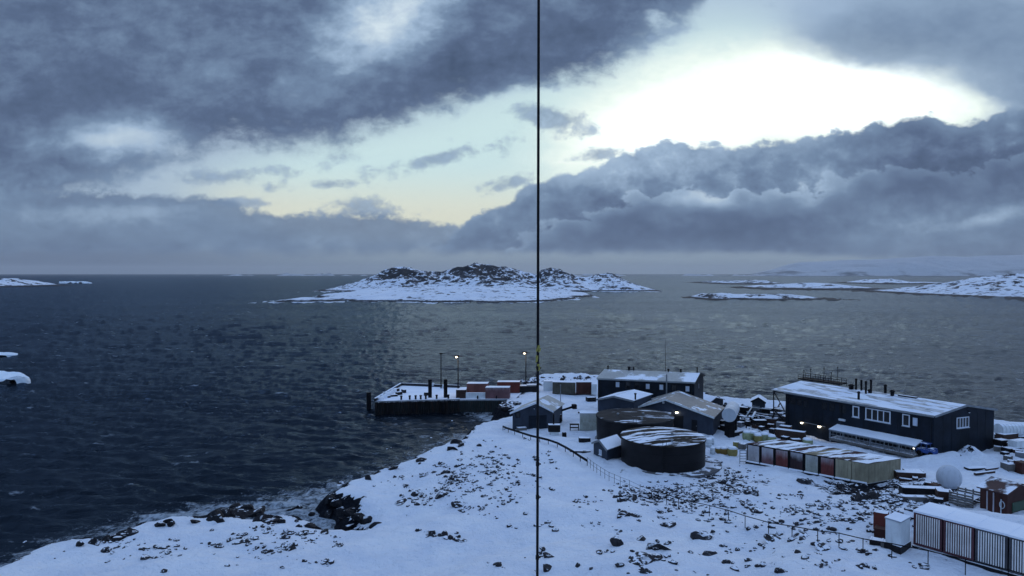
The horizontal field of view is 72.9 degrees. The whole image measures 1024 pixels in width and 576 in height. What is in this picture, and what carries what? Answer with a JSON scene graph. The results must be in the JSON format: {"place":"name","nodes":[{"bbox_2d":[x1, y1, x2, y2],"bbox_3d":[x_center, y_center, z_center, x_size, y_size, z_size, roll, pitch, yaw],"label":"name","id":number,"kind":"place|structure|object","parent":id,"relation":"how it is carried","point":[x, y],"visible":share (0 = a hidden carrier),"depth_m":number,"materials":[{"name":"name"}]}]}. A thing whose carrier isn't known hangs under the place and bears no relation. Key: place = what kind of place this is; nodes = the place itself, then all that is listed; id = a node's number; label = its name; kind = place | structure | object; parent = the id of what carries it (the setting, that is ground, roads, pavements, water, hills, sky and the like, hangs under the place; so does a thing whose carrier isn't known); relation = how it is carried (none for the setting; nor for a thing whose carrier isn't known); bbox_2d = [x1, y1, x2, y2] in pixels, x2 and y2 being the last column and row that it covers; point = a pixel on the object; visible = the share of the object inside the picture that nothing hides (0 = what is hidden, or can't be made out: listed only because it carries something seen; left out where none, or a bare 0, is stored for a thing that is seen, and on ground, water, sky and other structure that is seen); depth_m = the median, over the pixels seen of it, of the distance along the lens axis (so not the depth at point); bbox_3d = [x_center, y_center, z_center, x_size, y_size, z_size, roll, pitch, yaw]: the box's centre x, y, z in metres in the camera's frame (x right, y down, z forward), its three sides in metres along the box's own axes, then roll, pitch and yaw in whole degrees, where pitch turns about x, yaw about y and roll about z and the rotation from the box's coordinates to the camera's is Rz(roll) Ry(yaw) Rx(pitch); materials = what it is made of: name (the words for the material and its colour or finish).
{"place":"outdoors","nodes":[
{"label":"outdoors","id":0,"kind":"place"},
{"bbox_2d":[0,278,72,286],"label":"island","id":1,"kind":"structure","parent":0,"point":[11,282],"depth_m":1605.14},
{"bbox_2d":[263,297,344,303],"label":"island","id":2,"kind":"structure","parent":0,"point":[307,300],"depth_m":731.08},
{"bbox_2d":[313,263,660,303],"bbox_3d":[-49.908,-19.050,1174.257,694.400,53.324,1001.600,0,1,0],"label":"rocky island","id":3,"kind":"structure","parent":0,"point":[480,283],"depth_m":1176.62,"materials":[{"name":"snow"}]},
{"bbox_2d":[0,274,1023,566],"bbox_3d":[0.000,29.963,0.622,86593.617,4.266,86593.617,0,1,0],"label":"sea","id":4,"kind":"structure","parent":0,"point":[140,398],"depth_m":231.39,"materials":[{"name":"grey liquid"}]},
{"bbox_2d":[0,371,30,383],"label":"iceberg","id":5,"kind":"object","parent":4,"relation":"on","point":[18,377],"visible":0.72,"depth_m":188.92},
{"bbox_2d":[232,509,254,517],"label":"shore rock","id":6,"kind":"object","parent":4,"relation":"in","point":[244,513],"visible":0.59,"depth_m":85.56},
{"bbox_2d":[366,379,459,414],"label":"pier","id":7,"kind":"structure","parent":4,"relation":"in","point":[413,399],"depth_m":149.56,"materials":[{"name":"black metal"}]},
{"bbox_2d":[229,273,770,275],"bbox_3d":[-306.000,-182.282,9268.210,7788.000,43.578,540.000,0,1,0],"label":"islands","id":8,"kind":"object","parent":4,"relation":"in","point":[321,274],"visible":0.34,"depth_m":9323.19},
{"bbox_2d":[0,373,1023,575],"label":"snow ground","id":9,"kind":"structure","parent":0,"point":[394,543],"depth_m":69.77,"materials":[{"name":"snow"}]},
{"bbox_2d":[116,528,138,536],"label":"shore rock","id":10,"kind":"object","parent":9,"relation":"on","point":[129,532],"visible":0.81,"depth_m":71.92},
{"bbox_2d":[206,509,223,520],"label":"shore rock","id":11,"kind":"object","parent":9,"relation":"on","point":[210,517],"visible":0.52,"depth_m":77.62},
{"bbox_2d":[23,376,955,575],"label":"loose stones","id":12,"kind":"object","parent":9,"relation":"on","point":[883,497],"visible":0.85,"depth_m":72.25,"materials":[{"name":"stone"}]},
{"bbox_2d":[460,387,521,412],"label":"quay","id":13,"kind":"structure","parent":9,"relation":"on","point":[480,405],"depth_m":150.00,"materials":[{"name":"concrete"}]},
{"bbox_2d":[456,388,466,397],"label":"shipping container","id":14,"kind":"object","parent":13,"relation":"on","point":[460,393],"visible":0.9,"depth_m":151.09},
{"bbox_2d":[466,392,484,398],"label":"box","id":15,"kind":"object","parent":13,"relation":"on","point":[474,395],"visible":1,"depth_m":150.90,"materials":[{"name":"white paint"}]},
{"bbox_2d":[467,382,488,391],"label":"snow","id":16,"kind":"structure","parent":13,"relation":"on","point":[476,386],"depth_m":152.97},
{"bbox_2d":[467,384,486,391],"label":"door","id":17,"kind":"structure","parent":16,"relation":"in","point":[470,387],"depth_m":152.97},
{"bbox_2d":[485,386,509,398],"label":"shipping container","id":18,"kind":"object","parent":13,"relation":"on","point":[499,392],"visible":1,"depth_m":150.70,"materials":[{"name":"red metal"}]},
{"bbox_2d":[486,388,508,397],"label":"door","id":19,"kind":"structure","parent":18,"relation":"in","point":[490,392],"depth_m":150.71,"materials":[{"name":"red metal"}]},
{"bbox_2d":[497,380,519,392],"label":"shipping container","id":20,"kind":"object","parent":13,"relation":"on","point":[514,385],"visible":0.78,"depth_m":157.76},
{"bbox_2d":[498,383,518,391],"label":"door","id":21,"kind":"structure","parent":20,"relation":"in","point":[514,387],"depth_m":157.75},
{"bbox_2d":[520,384,535,391],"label":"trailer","id":22,"kind":"object","parent":9,"relation":"on","point":[524,388],"visible":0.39,"depth_m":158.57,"materials":[{"name":"black metal"}]},
{"bbox_2d":[510,395,564,428],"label":"boathouse","id":23,"kind":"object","parent":9,"relation":"on","point":[525,414],"visible":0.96,"depth_m":120.51,"materials":[{"name":"blue wood"}]},
{"bbox_2d":[529,415,546,428],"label":"boat door","id":24,"kind":"structure","parent":23,"relation":"in","point":[542,418],"depth_m":120.45,"materials":[{"name":"blue"}]},
{"bbox_2d":[503,426,587,465],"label":"pipe fence","id":25,"kind":"object","parent":9,"relation":"on","point":[560,444],"visible":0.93,"depth_m":104.75,"materials":[{"name":"black metal"}]},
{"bbox_2d":[543,380,552,390],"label":"shipping container","id":26,"kind":"object","parent":9,"relation":"on","point":[547,385],"visible":0.5,"depth_m":160.16,"materials":[{"name":"metal"}]},
{"bbox_2d":[553,380,575,393],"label":"shipping container","id":27,"kind":"object","parent":9,"relation":"on","point":[568,387],"visible":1,"depth_m":156.29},
{"bbox_2d":[553,383,574,392],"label":"door","id":28,"kind":"structure","parent":27,"relation":"in","point":[565,387],"depth_m":156.25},
{"bbox_2d":[576,380,591,393],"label":"shipping container","id":29,"kind":"object","parent":9,"relation":"on","point":[583,386],"visible":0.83,"depth_m":155.90,"materials":[{"name":"orange metal"}]},
{"bbox_2d":[577,383,590,392],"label":"door","id":30,"kind":"structure","parent":29,"relation":"in","point":[581,387],"depth_m":155.91,"materials":[{"name":"red metal"}]},
{"bbox_2d":[580,410,598,429],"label":"shipping container","id":31,"kind":"object","parent":9,"relation":"on","point":[588,419],"visible":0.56,"depth_m":118.07,"materials":[{"name":"green metal"}]},
{"bbox_2d":[581,414,596,428],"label":"door","id":32,"kind":"structure","parent":31,"relation":"in","point":[588,421],"depth_m":118.06,"materials":[{"name":"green metal"}]},
{"bbox_2d":[591,434,620,459],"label":"pump shed","id":33,"kind":"structure","parent":9,"relation":"on","point":[608,448],"depth_m":98.26,"materials":[{"name":"blue wood"}]},
{"bbox_2d":[610,536,623,546],"bbox_3d":[9.265,22.147,60.127,1.011,1.162,1.436,-1,1,-31],"label":"rock","id":34,"kind":"object","parent":9,"relation":"on","point":[616,541],"visible":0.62,"depth_m":59.76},
{"bbox_2d":[596,389,652,410],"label":"annex","id":35,"kind":"object","parent":9,"relation":"on","point":[633,398],"visible":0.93,"depth_m":119.27,"materials":[{"name":"blue wood"}]},
{"bbox_2d":[595,408,673,439],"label":"fuel tank","id":36,"kind":"object","parent":9,"relation":"on","point":[614,421],"visible":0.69,"depth_m":108.05,"materials":[{"name":"black metal"}]},
{"bbox_2d":[628,552,662,565],"bbox_3d":[10.431,21.581,54.313,3.593,1.524,1.825,0,6,-23],"label":"rock","id":37,"kind":"object","parent":9,"relation":"on","point":[641,558],"visible":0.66,"depth_m":54.01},
{"bbox_2d":[596,340,704,398],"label":"laboratory building","id":38,"kind":"structure","parent":9,"relation":"on","point":[654,383],"depth_m":128.94,"materials":[{"name":"blue"}]},
{"bbox_2d":[646,543,670,549],"bbox_3d":[12.048,21.395,56.843,2.087,1.190,1.597,1,2,39],"label":"rock","id":39,"kind":"object","parent":9,"relation":"on","point":[650,546],"visible":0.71,"depth_m":56.59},
{"bbox_2d":[638,391,724,435],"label":"workshop","id":40,"kind":"structure","parent":9,"relation":"on","point":[691,412],"depth_m":116.44,"materials":[{"name":"blue metal"}]},
{"bbox_2d":[673,415,682,428],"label":"roller door","id":41,"kind":"structure","parent":40,"relation":"in","point":[678,420],"depth_m":116.17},
{"bbox_2d":[642,455,721,478],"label":"tank pad","id":42,"kind":"object","parent":9,"relation":"on","point":[705,471],"visible":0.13,"depth_m":91.57,"materials":[{"name":"concrete"}]},
{"bbox_2d":[618,427,705,472],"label":"fuel tank","id":43,"kind":"object","parent":42,"relation":"on","point":[664,449],"visible":0.91,"depth_m":92.28,"materials":[{"name":"black metal"}]},
{"bbox_2d":[690,531,712,539],"bbox_3d":[17.334,22.950,63.468,2.048,1.491,1.579,0,1,16],"label":"rock","id":44,"kind":"object","parent":9,"relation":"on","point":[702,535],"visible":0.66,"depth_m":63.17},
{"bbox_2d":[703,394,724,405],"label":"lean to shed","id":45,"kind":"object","parent":9,"relation":"on","point":[714,399],"visible":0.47,"depth_m":138.69,"materials":[{"name":"blue"}]},
{"bbox_2d":[722,401,739,436],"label":"storage cylinder","id":46,"kind":"object","parent":9,"relation":"on","point":[730,412],"visible":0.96,"depth_m":113.02,"materials":[{"name":"white metal"}]},
{"bbox_2d":[727,446,737,455],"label":"bulk bag","id":47,"kind":"object","parent":9,"relation":"on","point":[732,450],"visible":1,"depth_m":99.66,"materials":[{"name":"yellow fabric"}]},
{"bbox_2d":[751,394,766,411],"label":"hut","id":48,"kind":"object","parent":9,"relation":"on","point":[759,400],"visible":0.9,"depth_m":133.37,"materials":[{"name":"blue wood"}]},
{"bbox_2d":[763,534,782,543],"bbox_3d":[23.190,22.475,61.801,1.854,0.983,1.324,0,1,-20],"label":"rock","id":49,"kind":"object","parent":9,"relation":"on","point":[769,538],"visible":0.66,"depth_m":61.63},
{"bbox_2d":[775,428,805,440],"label":"timber stack","id":50,"kind":"object","parent":9,"relation":"on","point":[791,433],"visible":0.66,"depth_m":112.91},
{"bbox_2d":[790,531,808,538],"bbox_3d":[25.128,21.927,60.581,2.105,1.194,1.329,0,1,-17],"label":"rock","id":51,"kind":"object","parent":9,"relation":"on","point":[798,534],"visible":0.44,"depth_m":60.54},
{"bbox_2d":[796,478,813,484],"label":"rock","id":52,"kind":"object","parent":9,"relation":"on","point":[807,481],"visible":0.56,"depth_m":85.64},
{"bbox_2d":[745,461,891,485],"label":"timber footing","id":53,"kind":"object","parent":9,"relation":"on","point":[850,481],"visible":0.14,"depth_m":87.70,"materials":[{"name":"black wood"}]},
{"bbox_2d":[746,439,790,463],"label":"shipping container","id":54,"kind":"object","parent":53,"relation":"on","point":[753,452],"visible":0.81,"depth_m":95.51,"materials":[{"name":"grey metal"}]},
{"bbox_2d":[748,445,758,461],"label":"door","id":55,"kind":"structure","parent":54,"relation":"in","point":[753,451],"depth_m":95.35,"materials":[{"name":"grey metal"}]},
{"bbox_2d":[760,441,806,465],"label":"shipping container","id":56,"kind":"object","parent":53,"relation":"on","point":[767,455],"visible":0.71,"depth_m":94.20,"materials":[{"name":"white metal"}]},
{"bbox_2d":[762,447,772,464],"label":"door","id":57,"kind":"structure","parent":56,"relation":"in","point":[767,453],"depth_m":94.06,"materials":[{"name":"red metal"}]},
{"bbox_2d":[774,444,819,468],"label":"shipping container","id":58,"kind":"object","parent":53,"relation":"on","point":[781,457],"visible":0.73,"depth_m":92.95,"materials":[{"name":"red metal"}]},
{"bbox_2d":[776,450,787,466],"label":"door","id":59,"kind":"structure","parent":58,"relation":"in","point":[781,456],"depth_m":92.73,"materials":[{"name":"red metal"}]},
{"bbox_2d":[789,446,834,471],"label":"shipping container","id":60,"kind":"object","parent":53,"relation":"on","point":[796,459],"visible":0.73,"depth_m":91.66,"materials":[{"name":"red metal"}]},
{"bbox_2d":[790,452,802,469],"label":"door","id":61,"kind":"structure","parent":60,"relation":"in","point":[796,458],"depth_m":91.48,"materials":[{"name":"black metal"}]},
{"bbox_2d":[804,448,851,474],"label":"shipping container","id":62,"kind":"object","parent":53,"relation":"on","point":[811,462],"visible":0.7,"depth_m":90.40,"materials":[{"name":"white metal"}]},
{"bbox_2d":[805,455,817,472],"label":"door","id":63,"kind":"structure","parent":62,"relation":"in","point":[811,462],"depth_m":90.16,"materials":[{"name":"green metal"}]},
{"bbox_2d":[819,451,865,477],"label":"shipping container","id":64,"kind":"object","parent":53,"relation":"on","point":[827,465],"visible":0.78,"depth_m":88.99,"materials":[{"name":"red metal"}]},
{"bbox_2d":[821,457,833,475],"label":"door","id":65,"kind":"structure","parent":64,"relation":"in","point":[827,465],"depth_m":88.83,"materials":[{"name":"red metal"}]},
{"bbox_2d":[835,453,882,480],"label":"shipping container","id":66,"kind":"object","parent":53,"relation":"on","point":[843,470],"visible":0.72,"depth_m":87.77,"materials":[{"name":"grey metal"}]},
{"bbox_2d":[837,460,849,478],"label":"door","id":67,"kind":"structure","parent":66,"relation":"in","point":[843,467],"depth_m":87.54,"materials":[{"name":"grey metal"}]},
{"bbox_2d":[851,456,900,483],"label":"shipping container","id":68,"kind":"object","parent":53,"relation":"on","point":[874,469],"visible":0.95,"depth_m":86.62,"materials":[{"name":"grey metal"}]},
{"bbox_2d":[853,463,866,481],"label":"door","id":69,"kind":"structure","parent":68,"relation":"in","point":[859,470],"depth_m":86.29,"materials":[{"name":"grey metal"}]},
{"bbox_2d":[815,541,830,550],"bbox_3d":[25.106,21.209,56.356,1.475,1.025,1.141,0,1,-22],"label":"rock","id":70,"kind":"object","parent":9,"relation":"on","point":[821,546],"visible":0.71,"depth_m":56.13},
{"bbox_2d":[651,489,1023,575],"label":"pipe fence","id":71,"kind":"object","parent":9,"relation":"on","point":[839,535],"visible":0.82,"depth_m":56.21,"materials":[{"name":"black metal"}]},
{"bbox_2d":[853,491,868,501],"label":"rock","id":72,"kind":"object","parent":9,"relation":"on","point":[860,496],"visible":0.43,"depth_m":73.55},
{"bbox_2d":[874,525,884,538],"bbox_3d":[31.304,20.842,58.884,0.900,1.050,0.960,1,1,35],"label":"crate","id":73,"kind":"object","parent":9,"relation":"on","point":[879,531],"visible":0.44,"depth_m":58.61,"materials":[{"name":"wood"}]},
{"bbox_2d":[873,509,888,528],"bbox_3d":[32.154,20.210,60.391,1.100,1.550,0.960,1,1,35],"label":"crate","id":74,"kind":"object","parent":9,"relation":"on","point":[879,519],"visible":0.62,"depth_m":60.12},
{"bbox_2d":[771,366,997,457],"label":"station building","id":75,"kind":"structure","parent":9,"relation":"on","point":[893,423],"depth_m":107.19,"materials":[{"name":"blue"}]},
{"bbox_2d":[864,407,890,424],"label":"window","id":76,"kind":"structure","parent":75,"relation":"in","point":[881,416],"depth_m":107.10,"materials":[{"name":"white glass"}]},
{"bbox_2d":[902,414,909,427],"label":"window","id":77,"kind":"structure","parent":75,"relation":"in","point":[905,418],"depth_m":103.60,"materials":[{"name":"white glass"}]},
{"bbox_2d":[956,416,969,428],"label":"window","id":78,"kind":"structure","parent":75,"relation":"in","point":[962,422],"depth_m":102.50,"materials":[{"name":"white glass"}]},
{"bbox_2d":[884,512,910,554],"bbox_3d":[31.252,20.018,56.180,2.240,3.040,1.343,-1,2,-40],"label":"box tank","id":79,"kind":"object","parent":9,"relation":"on","point":[897,528],"visible":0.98,"depth_m":55.65,"materials":[{"name":"white paint"}]},
{"bbox_2d":[894,470,925,478],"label":"timber stack","id":80,"kind":"object","parent":9,"relation":"on","point":[907,473],"visible":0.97,"depth_m":86.69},
{"bbox_2d":[899,494,934,501],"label":"plank stack","id":81,"kind":"object","parent":9,"relation":"on","point":[919,498],"visible":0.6,"depth_m":71.10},
{"bbox_2d":[899,484,943,494],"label":"beam pile","id":82,"kind":"object","parent":9,"relation":"on","point":[915,490],"visible":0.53,"depth_m":73.02,"materials":[{"name":"black metal"}]},
{"bbox_2d":[916,441,937,454],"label":"utility vehicle","id":83,"kind":"object","parent":9,"relation":"on","point":[928,451],"visible":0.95,"depth_m":100.01,"materials":[{"name":"blue paint"}]},
{"bbox_2d":[913,502,957,551],"bbox_3d":[34.568,19.445,56.567,3.240,2.770,2.193,-1,2,-38],"label":"shipping container","id":84,"kind":"object","parent":9,"relation":"on","point":[928,525],"visible":0.69,"depth_m":55.77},
{"bbox_2d":[935,487,952,501],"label":"crate","id":85,"kind":"object","parent":9,"relation":"on","point":[942,493],"visible":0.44,"depth_m":70.77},
{"bbox_2d":[936,465,962,490],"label":"radome","id":86,"kind":"object","parent":9,"relation":"on","point":[948,476],"visible":0.87,"depth_m":75.63,"materials":[{"name":"white plastic"}]},
{"bbox_2d":[949,486,979,507],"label":"slatted rack","id":87,"kind":"object","parent":9,"relation":"on","point":[966,496],"visible":0.85,"depth_m":69.06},
{"bbox_2d":[912,544,1020,575],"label":"timber footing","id":88,"kind":"object","parent":9,"relation":"on","point":[991,569],"visible":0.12,"depth_m":52.61,"materials":[{"name":"black wood"}]},
{"bbox_2d":[943,509,989,560],"bbox_3d":[35.923,19.500,54.844,3.240,2.770,2.193,-1,2,-38],"label":"shipping container","id":89,"kind":"object","parent":88,"relation":"on","point":[959,533],"visible":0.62,"depth_m":54.02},
{"bbox_2d":[975,517,1021,570],"bbox_3d":[37.278,19.556,53.121,3.240,2.770,2.193,-1,2,-38],"label":"shipping container","id":90,"kind":"object","parent":88,"relation":"on","point":[991,541],"visible":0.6,"depth_m":52.27,"materials":[{"name":"metal"}]},
{"bbox_2d":[1008,525,1023,575],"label":"shipping container","id":91,"kind":"object","parent":88,"relation":"on","point":[1016,549],"visible":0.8,"depth_m":50.93,"materials":[{"name":"metal"}]},
{"bbox_2d":[964,466,989,470],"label":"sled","id":92,"kind":"object","parent":9,"relation":"on","point":[973,468],"visible":0.9,"depth_m":93.66,"materials":[{"name":"white metal"}]},
{"bbox_2d":[976,476,1023,513],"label":"rust shed","id":93,"kind":"structure","parent":9,"relation":"on","point":[1000,495],"depth_m":66.31,"materials":[{"name":"brown metal"}]},
{"bbox_2d":[981,489,985,508],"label":"door panel","id":94,"kind":"structure","parent":93,"relation":"in","point":[983,492],"depth_m":67.17,"materials":[{"name":"red metal"}]},
{"bbox_2d":[988,491,992,511],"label":"door panel","id":95,"kind":"structure","parent":93,"relation":"in","point":[990,494],"depth_m":66.60,"materials":[{"name":"red metal"}]},
{"bbox_2d":[995,493,999,512],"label":"door panel","id":96,"kind":"structure","parent":93,"relation":"in","point":[997,496],"depth_m":66.05,"materials":[{"name":"red metal"}]},
{"bbox_2d":[1002,495,1007,513],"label":"door panel","id":97,"kind":"structure","parent":93,"relation":"in","point":[1004,498],"depth_m":65.42,"materials":[{"name":"wood"}]},
{"bbox_2d":[993,438,1007,446],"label":"crate","id":98,"kind":"object","parent":9,"relation":"on","point":[1000,442],"visible":0.77,"depth_m":103.78,"materials":[{"name":"black metal"}]},
{"bbox_2d":[995,433,1018,439],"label":"crate","id":99,"kind":"object","parent":9,"relation":"on","point":[1009,436],"visible":0.57,"depth_m":109.20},
{"bbox_2d":[1000,461,1014,471],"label":"crate","id":100,"kind":"object","parent":9,"relation":"on","point":[1008,466],"visible":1,"depth_m":92.62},
{"bbox_2d":[994,423,1023,438],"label":"wrapped tank","id":101,"kind":"object","parent":9,"relation":"on","point":[1009,428],"visible":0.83,"depth_m":110.08,"materials":[{"name":"white paint"}]},
{"bbox_2d":[1008,438,1023,447],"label":"crate","id":102,"kind":"object","parent":9,"relation":"on","point":[1018,442],"visible":0.92,"depth_m":102.22,"materials":[{"name":"white paint"}]},
{"bbox_2d":[1014,460,1023,474],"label":"crate","id":103,"kind":"object","parent":9,"relation":"on","point":[1019,466],"visible":1,"depth_m":92.01,"materials":[{"name":"wood"}]},
{"bbox_2d":[0,0,1023,273],"label":"sky","id":104,"kind":"structure","parent":0,"point":[137,136],"materials":[{"name":"grey"}]},
{"bbox_2d":[535,0,540,575],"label":"wire","id":105,"kind":"object","parent":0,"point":[538,367],"visible":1,"depth_m":4.00,"materials":[{"name":"metal"}]},
{"bbox_2d":[548,414,559,434],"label":"generator","id":106,"kind":"object","parent":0,"point":[553,429],"visible":1,"depth_m":114.62,"materials":[{"name":"black metal"}]},
{"bbox_2d":[688,280,783,284],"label":"island","id":107,"kind":"structure","parent":0,"point":[750,282],"depth_m":2010.88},
{"bbox_2d":[682,293,854,300],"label":"island","id":108,"kind":"structure","parent":0,"point":[729,296],"depth_m":803.45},
{"bbox_2d":[731,283,886,290],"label":"island","id":109,"kind":"structure","parent":0,"point":[810,286],"depth_m":1333.58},
{"bbox_2d":[747,254,1023,275],"bbox_3d":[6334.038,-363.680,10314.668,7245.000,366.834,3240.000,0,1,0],"label":"mountain","id":110,"kind":"structure","parent":0,"point":[961,266],"depth_m":9368.78,"materials":[{"name":"snow"}]},
{"bbox_2d":[835,279,937,283],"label":"island","id":111,"kind":"structure","parent":0,"point":[881,281],"depth_m":2028.33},
{"bbox_2d":[832,273,1023,301],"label":"island","id":112,"kind":"structure","parent":0,"point":[1010,286],"depth_m":983.51,"materials":[{"name":"snow"}]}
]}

